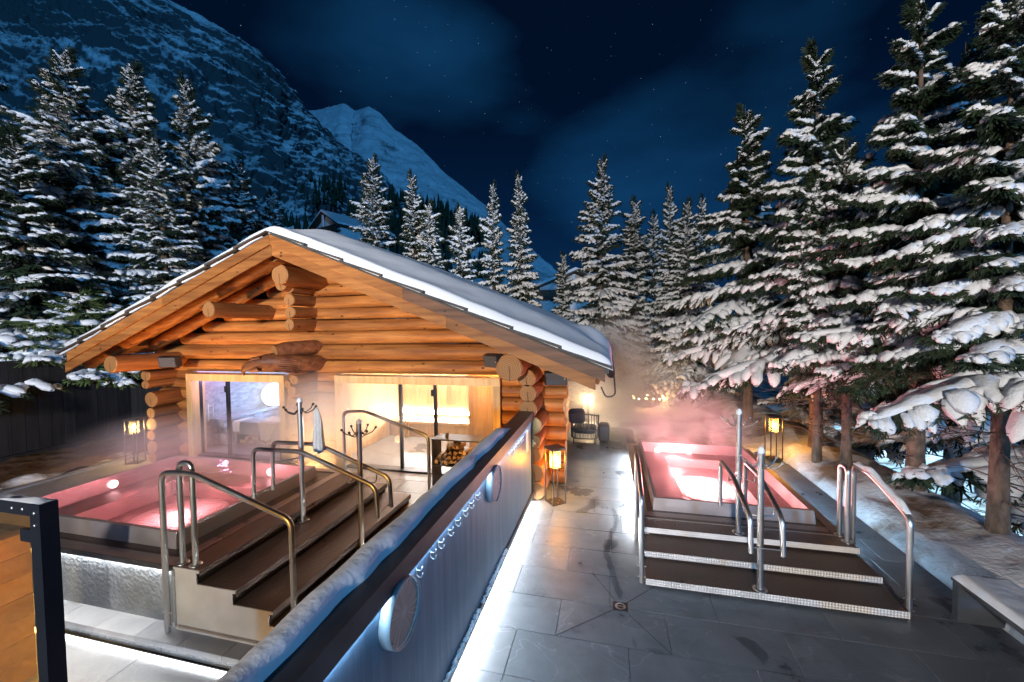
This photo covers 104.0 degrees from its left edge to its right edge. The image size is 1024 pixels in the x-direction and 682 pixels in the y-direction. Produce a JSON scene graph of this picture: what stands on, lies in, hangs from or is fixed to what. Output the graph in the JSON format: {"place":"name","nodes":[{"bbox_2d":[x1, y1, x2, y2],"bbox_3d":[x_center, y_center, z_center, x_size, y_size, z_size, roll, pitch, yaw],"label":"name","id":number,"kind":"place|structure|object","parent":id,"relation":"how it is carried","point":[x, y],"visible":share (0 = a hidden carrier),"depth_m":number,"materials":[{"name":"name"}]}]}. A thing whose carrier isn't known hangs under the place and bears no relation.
{"place":"outdoors","nodes":[
{"label":"outdoors","id":0,"kind":"place"},
{"bbox_2d":[0,529,36,681],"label":"timber wall","id":1,"kind":"structure","parent":0,"point":[18,662],"depth_m":3.71,"materials":[{"name":"brown wood"}]},
{"bbox_2d":[0,433,159,489],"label":"soil bed","id":2,"kind":"object","parent":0,"point":[18,471],"visible":0.84,"depth_m":9.49,"materials":[{"name":"brown soil"}]},
{"bbox_2d":[0,354,180,461],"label":"fence","id":3,"kind":"object","parent":2,"relation":"on","point":[41,421],"visible":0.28,"depth_m":10.48,"materials":[{"name":"brown wood"}]},
{"bbox_2d":[24,632,220,681],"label":"floor","id":4,"kind":"structure","parent":0,"point":[87,663],"depth_m":3.88,"materials":[{"name":"grey tile"}]},
{"bbox_2d":[0,492,67,681],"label":"gate post","id":5,"kind":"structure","parent":4,"relation":"on","point":[41,534],"depth_m":1.30,"materials":[{"name":"black metal"}]},
{"bbox_2d":[35,626,227,676],"bbox_3d":[-4.273,3.172,4.174,6.900,0.029,0.043,0,2,14],"label":"led strip","id":6,"kind":"object","parent":4,"relation":"on","point":[154,657],"visible":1,"depth_m":4.02,"materials":[{"name":"white plastic"}]},
{"bbox_2d":[9,454,442,670],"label":"bath floor","id":7,"kind":"structure","parent":0,"point":[137,632],"depth_m":4.28,"materials":[{"name":"grey tile"}]},
{"bbox_2d":[0,451,149,492],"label":"stone kerb","id":8,"kind":"structure","parent":7,"relation":"on","point":[62,475],"depth_m":8.76,"materials":[{"name":"grey stone"}]},
{"bbox_2d":[123,417,145,464],"bbox_3d":[-8.980,2.369,9.526,0.274,1.060,0.274,-1,2,-8],"label":"lantern","id":9,"kind":"object","parent":7,"relation":"on","point":[134,420],"visible":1,"depth_m":9.49,"materials":[{"name":"grey metal"}]},
{"bbox_2d":[0,455,341,621],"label":"hot tub","id":10,"kind":"object","parent":7,"relation":"on","point":[110,540],"visible":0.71,"depth_m":5.12,"materials":[{"name":"liquid"}]},
{"bbox_2d":[158,470,296,633],"bbox_3d":[-2.812,2.151,3.930,1.665,1.709,0.056,0,2,14],"label":"handrail","id":11,"kind":"object","parent":7,"relation":"on","point":[284,517],"visible":0.9,"depth_m":3.97,"materials":[{"name":"silver metal"}]},
{"bbox_2d":[171,472,413,645],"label":"pool steps","id":12,"kind":"structure","parent":7,"relation":"on","point":[207,607],"depth_m":4.50,"materials":[{"name":"wood"}]},
{"bbox_2d":[176,460,202,567],"bbox_3d":[-3.394,1.791,4.181,0.290,1.098,0.117,0,2,14],"label":"grab hoop","id":13,"kind":"object","parent":12,"relation":"on","point":[196,562],"visible":0.98,"depth_m":4.17,"materials":[{"name":"silver metal"}]},
{"bbox_2d":[282,398,316,522],"bbox_3d":[-2.846,1.598,5.407,0.435,1.675,0.433,-1,2,8],"label":"coat stand","id":14,"kind":"object","parent":12,"relation":"on","point":[299,411],"visible":1,"depth_m":5.38,"materials":[{"name":"silver metal"}]},
{"bbox_2d":[313,408,324,453],"bbox_3d":[-2.616,1.206,5.408,0.180,0.613,0.109,0,2,14],"label":"towel","id":15,"kind":"object","parent":14,"relation":"hanging from","point":[318,441],"visible":1,"depth_m":5.39,"materials":[{"name":"white fabric"}]},
{"bbox_2d":[270,440,393,507],"bbox_3d":[-2.511,1.793,5.415,1.921,0.798,0.163,0,2,14],"label":"handrail","id":16,"kind":"object","parent":14,"relation":"attached to","point":[354,461],"visible":0.76,"depth_m":5.41,"materials":[{"name":"silver metal"}]},
{"bbox_2d":[340,419,376,550],"bbox_3d":[-1.966,1.864,5.187,0.435,1.715,0.433,-1,2,-4],"label":"coat stand","id":17,"kind":"object","parent":12,"relation":"on","point":[358,433],"visible":0.88,"depth_m":5.16,"materials":[{"name":"silver metal"}]},
{"bbox_2d":[251,447,390,518],"bbox_3d":[-2.539,1.798,5.299,1.921,0.798,0.348,0,2,14],"label":"handrail","id":18,"kind":"object","parent":17,"relation":"attached to","point":[372,486],"visible":0.98,"depth_m":5.13,"materials":[{"name":"silver metal"}]},
{"bbox_2d":[55,226,615,499],"bbox_3d":[-3.372,0.154,10.495,11.703,5.331,6.734,0,2,14],"label":"log cabin","id":19,"kind":"object","parent":7,"relation":"on","point":[308,316],"visible":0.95,"depth_m":8.61,"materials":[{"name":"brown wood"}]},
{"bbox_2d":[158,355,181,366],"bbox_3d":[-7.967,0.474,9.353,0.440,0.266,0.284,-1,2,-1],"label":"speaker","id":20,"kind":"object","parent":19,"relation":"attached to","point":[169,361],"visible":1,"depth_m":9.23},
{"bbox_2d":[185,372,290,463],"bbox_3d":[-6.589,1.827,9.718,2.885,2.066,0.345,0,2,14],"label":"window frame","id":21,"kind":"structure","parent":19,"relation":"in","point":[195,386],"depth_m":9.86,"materials":[{"name":"brown wood"}]},
{"bbox_2d":[261,383,278,406],"bbox_3d":[-7.313,1.650,12.328,0.722,0.734,0.675,0,2,14],"label":"globe lamp","id":22,"kind":"object","parent":19,"relation":"on","point":[270,395],"visible":0.77,"depth_m":12.07,"materials":[{"name":"white glass"}]},
{"bbox_2d":[334,374,502,474],"bbox_3d":[-2.037,1.793,8.617,3.800,2.085,0.345,0,2,14],"label":"window frame","id":23,"kind":"structure","parent":19,"relation":"in","point":[342,382],"depth_m":8.68,"materials":[{"name":"brown wood"}]},
{"bbox_2d":[483,353,502,367],"bbox_3d":[-0.336,0.376,7.846,0.288,0.271,0.440,-3,3,-45],"label":"speaker","id":24,"kind":"object","parent":19,"relation":"attached to","point":[491,359],"visible":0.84,"depth_m":7.75},
{"bbox_2d":[544,371,566,384],"bbox_3d":[0.832,0.693,7.577,0.440,0.260,0.280,-1,2,2],"label":"speaker","id":25,"kind":"object","parent":19,"relation":"attached to","point":[551,378],"visible":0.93,"depth_m":7.45},
{"bbox_2d":[342,410,430,489],"bbox_3d":[-2.128,2.037,6.746,1.690,1.728,0.056,0,2,14],"label":"handrail","id":26,"kind":"object","parent":7,"relation":"on","point":[425,435],"visible":0.66,"depth_m":6.68,"materials":[{"name":"silver metal"}]},
{"bbox_2d":[431,433,485,485],"bbox_3d":[-1.044,2.380,7.969,1.000,0.930,0.420,0,2,14],"label":"firewood rack","id":27,"kind":"object","parent":7,"relation":"on","point":[436,451],"visible":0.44,"depth_m":7.95,"materials":[{"name":"black metal"}]},
{"bbox_2d":[444,457,452,464],"bbox_3d":[-1.237,2.381,7.982,0.098,0.093,0.330,0,2,23],"label":"split log","id":28,"kind":"object","parent":27,"relation":"on","point":[446,461],"visible":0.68,"depth_m":7.84,"materials":[{"name":"brown wood"}]},
{"bbox_2d":[0,0,491,286],"bbox_3d":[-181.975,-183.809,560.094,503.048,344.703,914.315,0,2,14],"label":"rocky mountain","id":29,"kind":"structure","parent":0,"point":[275,133],"depth_m":285.31,"materials":[{"name":"grey stone"}]},
{"bbox_2d":[250,169,488,277],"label":"mountain forest","id":30,"kind":"object","parent":29,"relation":"on","point":[446,219],"visible":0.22,"depth_m":246.18,"materials":[{"name":"green plant"}]},
{"bbox_2d":[235,417,280,446],"bbox_3d":[-6.786,2.497,11.024,1.500,0.617,0.550,0,2,14],"label":"armchair","id":31,"kind":"object","parent":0,"point":[248,427],"visible":0.5,"depth_m":10.83,"materials":[{"name":"grey fabric"}]},
{"bbox_2d":[232,418,251,431],"bbox_3d":[-7.451,2.314,11.047,0.244,0.284,0.403,0,2,14],"label":"towel","id":32,"kind":"object","parent":31,"relation":"on","point":[236,425],"visible":1,"depth_m":10.87,"materials":[{"name":"white fabric"}]},
{"bbox_2d":[258,416,279,441],"bbox_3d":[-6.434,2.377,10.861,0.666,0.586,0.506,0,2,14],"label":"blanket","id":33,"kind":"object","parent":31,"relation":"on","point":[266,428],"visible":0.89,"depth_m":10.67,"materials":[{"name":"fabric"}]},
{"bbox_2d":[307,209,394,250],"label":"house","id":34,"kind":"structure","parent":0,"point":[332,221],"depth_m":61.63,"materials":[{"name":"brown wood"}]},
{"bbox_2d":[308,103,618,327],"bbox_3d":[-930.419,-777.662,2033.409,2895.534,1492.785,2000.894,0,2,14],"label":"snowy mountain","id":35,"kind":"structure","parent":0,"point":[364,133],"depth_m":2030.62,"materials":[{"name":"white snow"}]},
{"bbox_2d":[0,327,1023,644],"bbox_3d":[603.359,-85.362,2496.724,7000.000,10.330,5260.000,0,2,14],"label":"snow ground","id":36,"kind":"structure","parent":0,"point":[950,539],"depth_m":7.88,"materials":[{"name":"white snow"}]},
{"bbox_2d":[0,82,50,308],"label":"spruce tree","id":37,"kind":"object","parent":36,"relation":"on","point":[5,86],"visible":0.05,"depth_m":12.65,"materials":[{"name":"green plant"}]},
{"bbox_2d":[0,122,116,414],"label":"spruce tree","id":38,"kind":"object","parent":36,"relation":"on","point":[25,275],"visible":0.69,"depth_m":10.95,"materials":[{"name":"green plant"}]},
{"bbox_2d":[0,283,143,393],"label":"spruce tree","id":39,"kind":"object","parent":36,"relation":"on","point":[81,315],"visible":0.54,"depth_m":10.80,"materials":[{"name":"green plant"}]},
{"bbox_2d":[0,43,148,384],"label":"spruce tree","id":40,"kind":"object","parent":36,"relation":"on","point":[61,132],"visible":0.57,"depth_m":12.91,"materials":[{"name":"green plant"}]},
{"bbox_2d":[61,153,130,212],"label":"spruce tree","id":41,"kind":"object","parent":36,"relation":"on","point":[80,202],"visible":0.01,"depth_m":16.61,"materials":[{"name":"green plant"}]},
{"bbox_2d":[72,59,203,304],"bbox_3d":[-14.046,-3.705,14.506,5.871,13.442,6.503,-2,2,-35],"label":"spruce tree","id":42,"kind":"object","parent":36,"relation":"on","point":[133,101],"visible":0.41,"depth_m":14.34,"materials":[{"name":"green plant"}]},
{"bbox_2d":[109,132,207,353],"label":"spruce tree","id":43,"kind":"object","parent":36,"relation":"on","point":[157,198],"visible":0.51,"depth_m":13.30,"materials":[{"name":"green plant"}]},
{"bbox_2d":[152,69,249,268],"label":"spruce tree","id":44,"kind":"object","parent":36,"relation":"on","point":[190,155],"visible":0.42,"depth_m":16.51,"materials":[{"name":"green plant"}]},
{"bbox_2d":[209,154,259,248],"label":"spruce tree","id":45,"kind":"object","parent":36,"relation":"on","point":[242,200],"visible":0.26,"depth_m":18.75,"materials":[{"name":"green plant"}]},
{"bbox_2d":[253,186,295,230],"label":"spruce tree","id":46,"kind":"object","parent":36,"relation":"on","point":[271,216],"visible":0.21,"depth_m":24.55,"materials":[{"name":"green plant"}]},
{"bbox_2d":[347,152,399,318],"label":"spruce tree","id":47,"kind":"object","parent":36,"relation":"on","point":[370,207],"visible":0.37,"depth_m":25.18,"materials":[{"name":"green plant"}]},
{"bbox_2d":[397,167,437,318],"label":"spruce tree","id":48,"kind":"object","parent":36,"relation":"on","point":[412,227],"visible":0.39,"depth_m":23.47,"materials":[{"name":"green plant"}]},
{"bbox_2d":[414,199,456,343],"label":"spruce tree","id":49,"kind":"object","parent":36,"relation":"on","point":[430,241],"visible":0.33,"depth_m":21.21,"materials":[{"name":"green plant"}]},
{"bbox_2d":[444,201,481,343],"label":"spruce tree","id":50,"kind":"object","parent":36,"relation":"on","point":[460,241],"visible":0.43,"depth_m":22.83,"materials":[{"name":"green plant"}]},
{"bbox_2d":[476,179,509,294],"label":"spruce tree","id":51,"kind":"object","parent":36,"relation":"on","point":[494,236],"visible":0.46,"depth_m":23.57,"materials":[{"name":"green plant"}]},
{"bbox_2d":[503,169,543,307],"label":"spruce tree","id":52,"kind":"object","parent":36,"relation":"on","point":[523,289],"visible":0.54,"depth_m":22.11,"materials":[{"name":"green plant"}]},
{"bbox_2d":[550,250,577,385],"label":"spruce tree","id":53,"kind":"object","parent":36,"relation":"on","point":[564,296],"visible":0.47,"depth_m":23.64,"materials":[{"name":"green plant"}]},
{"bbox_2d":[562,151,651,396],"bbox_3d":[4.270,-3.019,19.380,4.918,12.160,5.316,0,2,26],"label":"spruce tree","id":54,"kind":"object","parent":36,"relation":"on","point":[609,308],"visible":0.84,"depth_m":18.96,"materials":[{"name":"green plant"}]},
{"bbox_2d":[615,194,656,387],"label":"spruce tree","id":55,"kind":"object","parent":36,"relation":"on","point":[632,239],"visible":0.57,"depth_m":20.59,"materials":[{"name":"green plant"}]},
{"bbox_2d":[620,208,667,376],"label":"spruce tree","id":56,"kind":"object","parent":36,"relation":"on","point":[653,234],"visible":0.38,"depth_m":25.07,"materials":[{"name":"green plant"}]},
{"bbox_2d":[632,384,663,407],"bbox_3d":[5.181,2.179,15.299,1.200,1.062,1.155,0,2,14],"label":"shrub","id":57,"kind":"object","parent":36,"relation":"on","point":[641,392],"visible":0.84,"depth_m":15.06,"materials":[{"name":"green plant"}]},
{"bbox_2d":[638,181,688,390],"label":"spruce tree","id":58,"kind":"object","parent":36,"relation":"on","point":[669,214],"visible":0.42,"depth_m":19.43,"materials":[{"name":"green plant"}]},
{"bbox_2d":[631,195,742,408],"bbox_3d":[6.759,-1.373,15.783,3.743,8.563,3.463,-1,2,-3],"label":"spruce tree","id":59,"kind":"object","parent":36,"relation":"on","point":[683,249],"visible":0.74,"depth_m":15.42,"materials":[{"name":"green plant"}]},
{"bbox_2d":[682,193,719,370],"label":"spruce tree","id":60,"kind":"object","parent":36,"relation":"on","point":[699,218],"visible":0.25,"depth_m":18.07,"materials":[{"name":"green plant"}]},
{"bbox_2d":[660,101,803,425],"bbox_3d":[6.948,-1.982,11.814,4.949,9.991,4.356,-1,2,0],"label":"spruce tree","id":61,"kind":"object","parent":36,"relation":"on","point":[745,202],"visible":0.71,"depth_m":11.45,"materials":[{"name":"green plant"}]},
{"bbox_2d":[674,36,926,447],"bbox_3d":[6.558,-1.874,9.058,4.819,9.569,4.027,1,3,39],"label":"spruce tree","id":62,"kind":"object","parent":36,"relation":"on","point":[815,145],"visible":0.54,"depth_m":8.82,"materials":[{"name":"green plant"}]},
{"bbox_2d":[753,166,877,462],"bbox_3d":[6.263,-0.302,8.196,2.358,6.506,2.253,-2,2,-33],"label":"spruce tree","id":63,"kind":"object","parent":36,"relation":"on","point":[807,277],"visible":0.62,"depth_m":8.11,"materials":[{"name":"green plant"}]},
{"bbox_2d":[756,162,881,438],"bbox_3d":[8.808,-1.362,11.574,3.218,9.210,3.564,-2,2,-22],"label":"spruce tree","id":64,"kind":"object","parent":36,"relation":"on","point":[797,413],"visible":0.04,"depth_m":11.33,"materials":[{"name":"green plant"}]},
{"bbox_2d":[773,133,906,466],"bbox_3d":[6.504,-0.574,7.850,2.539,7.006,2.426,1,3,41],"label":"spruce tree","id":65,"kind":"object","parent":36,"relation":"on","point":[847,282],"visible":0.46,"depth_m":7.69,"materials":[{"name":"green plant"}]},
{"bbox_2d":[774,0,1023,491],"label":"spruce tree","id":66,"kind":"object","parent":36,"relation":"on","point":[924,104],"visible":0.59,"depth_m":6.52,"materials":[{"name":"green plant"}]},
{"bbox_2d":[835,35,1023,535],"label":"spruce tree","id":67,"kind":"object","parent":36,"relation":"on","point":[971,54],"visible":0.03,"depth_m":9.79,"materials":[{"name":"green plant"}]},
{"bbox_2d":[848,0,1023,535],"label":"spruce tree","id":68,"kind":"object","parent":36,"relation":"on","point":[971,336],"visible":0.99,"depth_m":5.09,"materials":[{"name":"green plant"}]},
{"bbox_2d":[852,188,1023,529],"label":"spruce tree","id":69,"kind":"object","parent":36,"relation":"on","point":[944,475],"visible":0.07,"depth_m":6.52,"materials":[{"name":"green plant"}]},
{"bbox_2d":[535,267,598,385],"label":"house","id":70,"kind":"structure","parent":0,"point":[547,290],"depth_m":40.01,"materials":[{"name":"wood"}]},
{"bbox_2d":[171,0,1023,317],"label":"sky","id":71,"kind":"structure","parent":0,"point":[488,90],"materials":[{"name":"blue"}]},
{"bbox_2d":[451,427,1023,681],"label":"terrace floor","id":72,"kind":"structure","parent":0,"point":[568,575],"depth_m":4.15,"materials":[{"name":"grey tile"}]},
{"bbox_2d":[216,411,535,681],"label":"balustrade","id":73,"kind":"object","parent":72,"relation":"on","point":[447,538],"visible":1,"depth_m":3.00,"materials":[{"name":"grey metal"}]},
{"bbox_2d":[378,575,420,651],"bbox_3d":[-0.712,1.738,2.574,0.076,0.410,0.410,0,2,14],"label":"wall ornament","id":74,"kind":"object","parent":73,"relation":"attached to","point":[399,613],"depth_m":2.52,"materials":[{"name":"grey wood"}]},
{"bbox_2d":[486,465,501,501],"bbox_3d":[-0.205,1.660,4.672,0.076,0.410,0.410,0,2,14],"label":"wall ornament","id":75,"kind":"object","parent":73,"relation":"attached to","point":[493,484],"depth_m":4.60,"materials":[{"name":"silver metal"}]},
{"bbox_2d":[544,444,565,506],"bbox_3d":[0.765,2.356,7.068,0.274,0.990,0.274,-2,2,-26],"label":"lantern","id":76,"kind":"object","parent":72,"relation":"on","point":[557,500],"visible":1,"depth_m":7.01,"materials":[{"name":"grey metal"}]},
{"bbox_2d":[570,414,598,444],"bbox_3d":[1.962,2.292,10.785,0.767,0.836,0.812,0,2,14],"label":"armchair","id":77,"kind":"object","parent":72,"relation":"on","point":[583,428],"visible":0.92,"depth_m":10.47,"materials":[{"name":"metal"}]},
{"bbox_2d":[568,408,584,423],"bbox_3d":[1.722,1.996,10.653,0.440,0.403,0.196,-1,2,0],"label":"pillow","id":78,"kind":"object","parent":77,"relation":"on","point":[576,411],"visible":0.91,"depth_m":10.59,"materials":[{"name":"grey fabric"}]},
{"bbox_2d":[582,390,594,423],"bbox_3d":[2.318,2.082,12.180,0.274,1.150,0.274,-2,2,-31],"label":"lantern","id":79,"kind":"object","parent":72,"relation":"on","point":[588,391],"visible":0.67,"depth_m":12.15,"materials":[{"name":"grey metal"}]},
{"bbox_2d":[598,422,609,440],"bbox_3d":[2.496,2.459,10.864,0.300,0.460,0.520,0,2,14],"label":"pouf","id":80,"kind":"object","parent":72,"relation":"on","point":[603,431],"visible":0.98,"depth_m":10.63,"materials":[{"name":"grey fabric"}]},
{"bbox_2d":[613,601,627,611],"bbox_3d":[1.198,2.931,4.421,0.160,0.006,0.140,0,2,14],"label":"floor drain","id":81,"kind":"object","parent":72,"relation":"on","point":[620,606],"visible":1,"depth_m":4.42,"materials":[{"name":"silver metal"}]},
{"bbox_2d":[633,452,645,583],"bbox_3d":[1.679,2.245,5.299,0.100,1.308,1.056,0,2,14],"label":"handrail","id":82,"kind":"object","parent":72,"relation":"on","point":[638,483],"visible":1,"depth_m":4.88,"materials":[{"name":"silver metal"}]},
{"bbox_2d":[627,441,843,533],"bbox_3d":[3.565,2.583,7.347,2.610,0.502,3.960,0,2,14],"label":"hot tub","id":83,"kind":"object","parent":72,"relation":"on","point":[679,480],"visible":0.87,"depth_m":7.03,"materials":[{"name":"liquid"}]},
{"bbox_2d":[638,514,909,618],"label":"pool steps","id":84,"kind":"structure","parent":72,"relation":"on","point":[845,565],"depth_m":4.86,"materials":[{"name":"wood"}]},
{"bbox_2d":[720,408,758,535],"bbox_3d":[3.031,1.734,5.349,0.435,1.689,0.433,-1,2,-6],"label":"coat stand","id":85,"kind":"object","parent":84,"relation":"on","point":[739,426],"visible":1,"depth_m":5.32,"materials":[{"name":"silver metal"}]},
{"bbox_2d":[718,460,780,553],"bbox_3d":[2.873,1.970,4.900,0.338,0.653,1.291,0,2,14],"label":"handrail","id":86,"kind":"object","parent":85,"relation":"attached to","point":[746,507],"visible":1,"depth_m":4.65,"materials":[{"name":"silver metal"}]},
{"bbox_2d":[739,446,784,593],"bbox_3d":[2.796,1.990,4.499,0.435,1.641,0.433,-1,2,2],"label":"coat stand","id":87,"kind":"object","parent":84,"relation":"on","point":[761,466],"visible":1,"depth_m":4.48,"materials":[{"name":"silver metal"}]},
{"bbox_2d":[739,462,785,556],"bbox_3d":[2.982,1.969,4.873,0.170,0.653,1.291,0,2,14],"label":"handrail","id":88,"kind":"object","parent":87,"relation":"attached to","point":[777,509],"visible":0.76,"depth_m":4.50,"materials":[{"name":"silver metal"}]},
{"bbox_2d":[834,463,852,543],"bbox_3d":[4.300,2.078,5.187,0.120,0.978,0.292,0,2,14],"label":"grab hoop","id":89,"kind":"object","parent":84,"relation":"on","point":[846,534],"visible":1,"depth_m":5.12,"materials":[{"name":"silver metal"}]},
{"bbox_2d":[764,414,783,459],"bbox_3d":[5.991,2.195,9.155,0.274,0.990,0.274,-1,2,6],"label":"lantern","id":90,"kind":"object","parent":72,"relation":"on","point":[773,417],"visible":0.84,"depth_m":9.10,"materials":[{"name":"grey metal"}]},
{"bbox_2d":[850,462,914,618],"bbox_3d":[4.279,2.203,4.669,0.100,1.366,1.056,0,2,14],"label":"handrail","id":91,"kind":"object","parent":72,"relation":"on","point":[899,503],"visible":0.89,"depth_m":4.32,"materials":[{"name":"silver metal"}]},
{"bbox_2d":[951,574,1023,635],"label":"bench","id":92,"kind":"object","parent":72,"relation":"on","point":[988,601],"visible":0.99,"depth_m":3.98,"materials":[{"name":"white"}]},
{"bbox_3d":[-7.300,2.750,11.157,0.106,0.097,0.400,0,2,12],"label":"split log","id":93,"kind":"object","parent":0,"visible":0},
{"bbox_2d":[245,435,255,439],"bbox_3d":[-7.214,2.650,11.108,0.097,0.087,0.400,0,2,9],"label":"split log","id":94,"kind":"object","parent":93,"relation":"on","point":[248,437],"visible":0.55,"depth_m":10.97,"materials":[{"name":"brown wood"}]},
{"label":"split log","id":95,"kind":"object","parent":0,"visible":0},
{"bbox_2d":[438,450,444,458],"bbox_3d":[-1.416,2.301,8.111,0.083,0.086,0.330,-1,2,7],"label":"split log","id":96,"kind":"object","parent":95,"relation":"on","point":[441,454],"visible":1,"depth_m":8.05,"materials":[{"name":"brown wood"}]},
{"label":"split log","id":97,"kind":"object","parent":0,"visible":0},
{"bbox_2d":[453,447,463,454],"bbox_3d":[-1.071,2.217,8.047,0.099,0.099,0.330,0,2,16],"label":"split log","id":98,"kind":"object","parent":97,"relation":"on","point":[456,452],"visible":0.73,"depth_m":7.91,"materials":[{"name":"brown wood"}]},
{"bbox_2d":[455,442,466,449],"bbox_3d":[-1.021,2.112,8.080,0.094,0.077,0.330,0,2,21],"label":"split log","id":99,"kind":"object","parent":98,"relation":"on","point":[462,445],"visible":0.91,"depth_m":8.03,"materials":[{"name":"brown wood"}]},
{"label":"split log","id":100,"kind":"object","parent":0,"visible":0},
{"bbox_2d":[462,447,472,455],"bbox_3d":[-0.882,2.204,8.005,0.081,0.074,0.330,0,2,21],"label":"split log","id":101,"kind":"object","parent":100,"relation":"on","point":[465,452],"visible":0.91,"depth_m":7.91,"materials":[{"name":"brown wood"}]},
{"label":"split log","id":102,"kind":"object","parent":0,"visible":0},
{"bbox_2d":[446,441,453,449],"bbox_3d":[-1.237,2.122,8.151,0.101,0.104,0.330,0,2,11],"label":"split log","id":103,"kind":"object","parent":102,"relation":"on","point":[449,445],"visible":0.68,"depth_m":8.03,"materials":[{"name":"brown wood"}]}
]}

